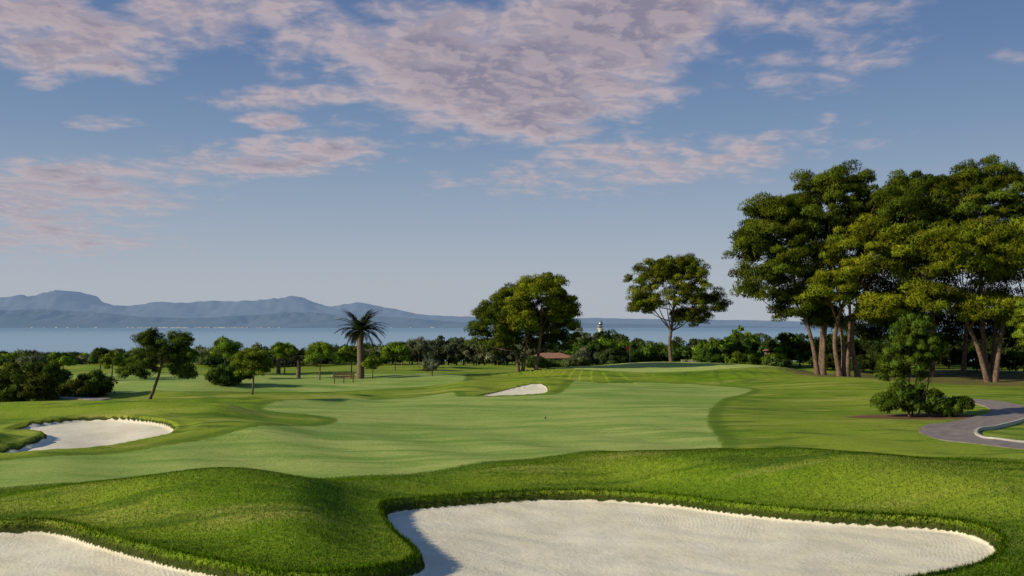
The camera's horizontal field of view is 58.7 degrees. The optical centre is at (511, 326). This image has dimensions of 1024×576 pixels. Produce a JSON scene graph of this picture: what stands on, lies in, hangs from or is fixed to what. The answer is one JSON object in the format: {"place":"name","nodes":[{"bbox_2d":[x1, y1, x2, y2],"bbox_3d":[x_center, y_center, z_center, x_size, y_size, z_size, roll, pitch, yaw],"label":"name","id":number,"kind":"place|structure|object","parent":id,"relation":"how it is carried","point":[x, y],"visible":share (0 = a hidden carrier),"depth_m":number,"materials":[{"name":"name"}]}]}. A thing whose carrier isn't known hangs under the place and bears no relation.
{"place":"outdoors","nodes":[
{"label":"outdoors","id":0,"kind":"place"},
{"bbox_2d":[46,397,111,400],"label":"cart path","id":1,"kind":"structure","parent":0,"point":[81,398],"depth_m":59.42,"materials":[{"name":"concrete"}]},
{"bbox_2d":[0,309,800,327],"bbox_3d":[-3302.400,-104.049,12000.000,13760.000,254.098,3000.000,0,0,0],"label":"coastal hills","id":2,"kind":"structure","parent":0,"point":[40,318],"depth_m":11340.13,"materials":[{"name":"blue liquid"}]},
{"bbox_2d":[0,326,987,360],"bbox_3d":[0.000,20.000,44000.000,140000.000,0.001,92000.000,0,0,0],"label":"sea","id":3,"kind":"structure","parent":0,"point":[65,340],"depth_m":1958.44,"materials":[{"name":"liquid"}]},
{"bbox_2d":[31,327,433,327],"bbox_3d":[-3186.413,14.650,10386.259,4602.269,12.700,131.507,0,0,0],"label":"distant town","id":4,"kind":"object","parent":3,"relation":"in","point":[195,327],"visible":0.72,"depth_m":10353.42},
{"bbox_2d":[0,290,1014,327],"bbox_3d":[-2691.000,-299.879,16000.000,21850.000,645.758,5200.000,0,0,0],"label":"mountain range","id":5,"kind":"structure","parent":0,"point":[74,301],"depth_m":15224.45,"materials":[{"name":"blue stone"}]},
{"bbox_2d":[0,361,1023,575],"bbox_3d":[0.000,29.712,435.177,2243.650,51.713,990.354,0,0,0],"label":"golf course ground","id":6,"kind":"structure","parent":0,"point":[405,418],"depth_m":29.36,"materials":[{"name":"green plant"}]},
{"bbox_2d":[0,360,117,401],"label":"hedge","id":7,"kind":"object","parent":6,"relation":"on","point":[43,381],"visible":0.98,"depth_m":62.32,"materials":[{"name":"green plant"}]},
{"bbox_2d":[48,351,77,368],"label":"young tree","id":8,"kind":"object","parent":6,"relation":"on","point":[64,358],"visible":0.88,"depth_m":81.71,"materials":[{"name":"green plant"}]},
{"bbox_2d":[91,347,109,370],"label":"young tree","id":9,"kind":"object","parent":6,"relation":"on","point":[97,353],"visible":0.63,"depth_m":84.43,"materials":[{"name":"green plant"}]},
{"bbox_2d":[98,350,123,378],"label":"young tree","id":10,"kind":"object","parent":6,"relation":"on","point":[112,358],"visible":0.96,"depth_m":82.50,"materials":[{"name":"green plant"}]},
{"bbox_2d":[115,327,197,398],"bbox_3d":[-22.201,2.396,56.987,4.702,4.789,3.803,0,0,-32],"label":"pine tree","id":11,"kind":"object","parent":6,"relation":"on","point":[147,359],"visible":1,"depth_m":56.61,"materials":[{"name":"green plant"}]},
{"bbox_2d":[169,345,199,362],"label":"young tree","id":12,"kind":"object","parent":6,"relation":"on","point":[190,353],"visible":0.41,"depth_m":92.51,"materials":[{"name":"green plant"}]},
{"bbox_2d":[207,336,243,363],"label":"young tree","id":13,"kind":"object","parent":6,"relation":"on","point":[225,346],"visible":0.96,"depth_m":94.08,"materials":[{"name":"green plant"}]},
{"bbox_2d":[204,362,257,385],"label":"shrub","id":14,"kind":"object","parent":6,"relation":"on","point":[222,375],"visible":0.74,"depth_m":71.30,"materials":[{"name":"green plant"}]},
{"bbox_2d":[229,347,275,394],"bbox_3d":[-18.389,3.280,64.987,3.112,3.796,2.911,0,0,31],"label":"pine tree","id":15,"kind":"object","parent":6,"relation":"on","point":[246,356],"visible":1,"depth_m":64.42,"materials":[{"name":"green plant"}]},
{"bbox_2d":[268,349,288,373],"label":"palm tree","id":16,"kind":"object","parent":6,"relation":"on","point":[278,369],"visible":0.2,"depth_m":96.84,"materials":[{"name":"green plant"}]},
{"bbox_2d":[270,341,297,373],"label":"young tree","id":17,"kind":"object","parent":6,"relation":"on","point":[280,349],"visible":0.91,"depth_m":95.37,"materials":[{"name":"green plant"}]},
{"bbox_2d":[286,346,305,377],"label":"palm tree","id":18,"kind":"object","parent":6,"relation":"on","point":[297,357],"visible":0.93,"depth_m":91.80,"materials":[{"name":"green plant"}]},
{"bbox_2d":[303,341,336,379],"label":"young tree","id":19,"kind":"object","parent":6,"relation":"on","point":[316,350],"visible":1,"depth_m":87.06,"materials":[{"name":"green plant"}]},
{"bbox_2d":[333,372,354,383],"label":"park bench","id":20,"kind":"object","parent":6,"relation":"on","point":[342,373],"visible":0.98,"depth_m":79.25,"materials":[{"name":"brown wood"}]},
{"bbox_2d":[337,345,368,378],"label":"young tree","id":21,"kind":"object","parent":6,"relation":"on","point":[350,352],"visible":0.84,"depth_m":89.49,"materials":[{"name":"green plant"}]},
{"bbox_2d":[335,308,386,378],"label":"palm tree","id":22,"kind":"object","parent":6,"relation":"on","point":[358,335],"visible":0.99,"depth_m":86.67,"materials":[{"name":"green plant"}]},
{"bbox_2d":[360,355,382,378],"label":"young tree","id":23,"kind":"object","parent":6,"relation":"on","point":[373,361],"visible":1,"depth_m":85.52,"materials":[{"name":"green plant"}]},
{"bbox_2d":[380,341,412,370],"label":"young tree","id":24,"kind":"object","parent":6,"relation":"on","point":[393,349],"visible":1,"depth_m":100.52,"materials":[{"name":"green plant"}]},
{"bbox_2d":[404,336,433,366],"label":"young tree","id":25,"kind":"object","parent":6,"relation":"on","point":[416,344],"visible":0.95,"depth_m":106.57,"materials":[{"name":"green plant"}]},
{"bbox_2d":[421,354,441,375],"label":"young tree","id":26,"kind":"object","parent":6,"relation":"on","point":[431,363],"visible":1,"depth_m":84.54,"materials":[{"name":"green plant"}]},
{"bbox_2d":[0,486,1008,575],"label":"lip grass","id":27,"kind":"structure","parent":6,"relation":"on","point":[415,554],"depth_m":22.30,"materials":[{"name":"green plant"}]},
{"bbox_2d":[0,447,1023,575],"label":"rough grass","id":28,"kind":"structure","parent":6,"relation":"on","point":[358,479],"depth_m":24.19,"materials":[{"name":"green plant"}]},
{"bbox_2d":[0,324,1023,368],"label":"distant trees","id":29,"kind":"object","parent":6,"relation":"on","point":[455,350],"visible":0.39,"depth_m":117.58,"materials":[{"name":"green plant"}]},
{"bbox_2d":[463,282,581,372],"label":"pine tree","id":30,"kind":"object","parent":6,"relation":"on","point":[489,312],"visible":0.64,"depth_m":90.78,"materials":[{"name":"green plant"}]},
{"bbox_2d":[495,271,583,369],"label":"pine tree","id":31,"kind":"object","parent":6,"relation":"on","point":[559,300],"visible":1,"depth_m":88.87,"materials":[{"name":"green plant"}]},
{"bbox_2d":[597,320,603,331],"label":"lighthouse","id":32,"kind":"object","parent":6,"relation":"on","point":[600,328],"visible":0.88,"depth_m":399.28,"materials":[{"name":"white paint"}]},
{"bbox_2d":[622,252,733,361],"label":"pine tree","id":33,"kind":"object","parent":6,"relation":"on","point":[675,271],"visible":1,"depth_m":104.02,"materials":[{"name":"green plant"}]},
{"bbox_2d":[521,340,1023,372],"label":"shrubbery","id":34,"kind":"object","parent":6,"relation":"on","point":[580,357],"visible":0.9,"depth_m":106.93,"materials":[{"name":"green plant"}]},
{"bbox_2d":[721,191,853,373],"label":"pine tree","id":35,"kind":"object","parent":6,"relation":"on","point":[755,239],"visible":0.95,"depth_m":85.85,"materials":[{"name":"green plant"}]},
{"bbox_2d":[777,159,894,374],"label":"pine tree","id":36,"kind":"object","parent":6,"relation":"on","point":[832,187],"visible":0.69,"depth_m":87.03,"materials":[{"name":"green plant"}]},
{"bbox_2d":[776,200,910,376],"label":"pine tree","id":37,"kind":"object","parent":6,"relation":"on","point":[861,287],"visible":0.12,"depth_m":93.81,"materials":[{"name":"green plant"}]},
{"bbox_2d":[798,212,931,376],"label":"pine tree","id":38,"kind":"object","parent":6,"relation":"on","point":[847,273],"visible":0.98,"depth_m":82.44,"materials":[{"name":"green plant"}]},
{"bbox_2d":[845,175,944,376],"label":"pine tree","id":39,"kind":"object","parent":6,"relation":"on","point":[907,203],"visible":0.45,"depth_m":85.50,"materials":[{"name":"green plant"}]},
{"bbox_2d":[869,312,952,416],"bbox_3d":[21.926,2.163,50.068,4.460,5.966,3.270,0,0,0],"label":"shrub","id":40,"kind":"object","parent":6,"relation":"on","point":[909,396],"visible":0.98,"depth_m":49.55,"materials":[{"name":"green plant"}]},
{"bbox_2d":[828,206,1023,374],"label":"pine tree","id":41,"kind":"object","parent":6,"relation":"on","point":[873,332],"visible":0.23,"depth_m":94.57,"materials":[{"name":"green plant"}]},
{"bbox_2d":[880,169,983,376],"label":"pine tree","id":42,"kind":"object","parent":6,"relation":"on","point":[931,186],"visible":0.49,"depth_m":87.71,"materials":[{"name":"green plant"}]},
{"bbox_2d":[874,394,1023,449],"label":"cart path","id":43,"kind":"structure","parent":6,"relation":"on","point":[962,430],"depth_m":44.66,"materials":[{"name":"grey asphalt"}]},
{"bbox_2d":[925,395,975,416],"bbox_3d":[24.098,4.433,50.161,2.999,1.342,1.905,0,0,0],"label":"shrub","id":44,"kind":"object","parent":6,"relation":"on","point":[958,404],"visible":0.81,"depth_m":49.61,"materials":[{"name":"green plant"}]},
{"bbox_2d":[893,214,1023,381],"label":"pine tree","id":45,"kind":"object","parent":6,"relation":"on","point":[999,256],"visible":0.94,"depth_m":80.34,"materials":[{"name":"green plant"}]},
{"bbox_2d":[929,153,1023,377],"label":"pine tree","id":46,"kind":"object","parent":6,"relation":"on","point":[986,192],"visible":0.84,"depth_m":85.54,"materials":[{"name":"green plant"}]},
{"bbox_2d":[974,418,1023,442],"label":"path kerb","id":47,"kind":"structure","parent":6,"relation":"on","point":[993,427],"depth_m":43.44,"materials":[{"name":"concrete"}]},
{"bbox_2d":[989,194,1023,378],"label":"pine tree","id":48,"kind":"object","parent":6,"relation":"on","point":[998,326],"visible":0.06,"depth_m":86.34,"materials":[{"name":"green plant"}]},
{"bbox_2d":[1005,299,1023,346],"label":"pine tree","id":49,"kind":"object","parent":6,"relation":"on","point":[1019,319],"visible":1,"depth_m":75.30,"materials":[{"name":"green plant"}]},
{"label":"walls","id":50,"kind":"object","parent":6,"relation":"on","visible":0},
{"bbox_2d":[532,353,570,357],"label":"roof","id":51,"kind":"structure","parent":50,"relation":"on","point":[553,355],"depth_m":110.89,"materials":[{"name":"ceramic"}]},
{"bbox_2d":[0,0,1023,325],"label":"sky","id":52,"kind":"structure","parent":0,"point":[425,157],"materials":[{"name":"blue"}]}
]}

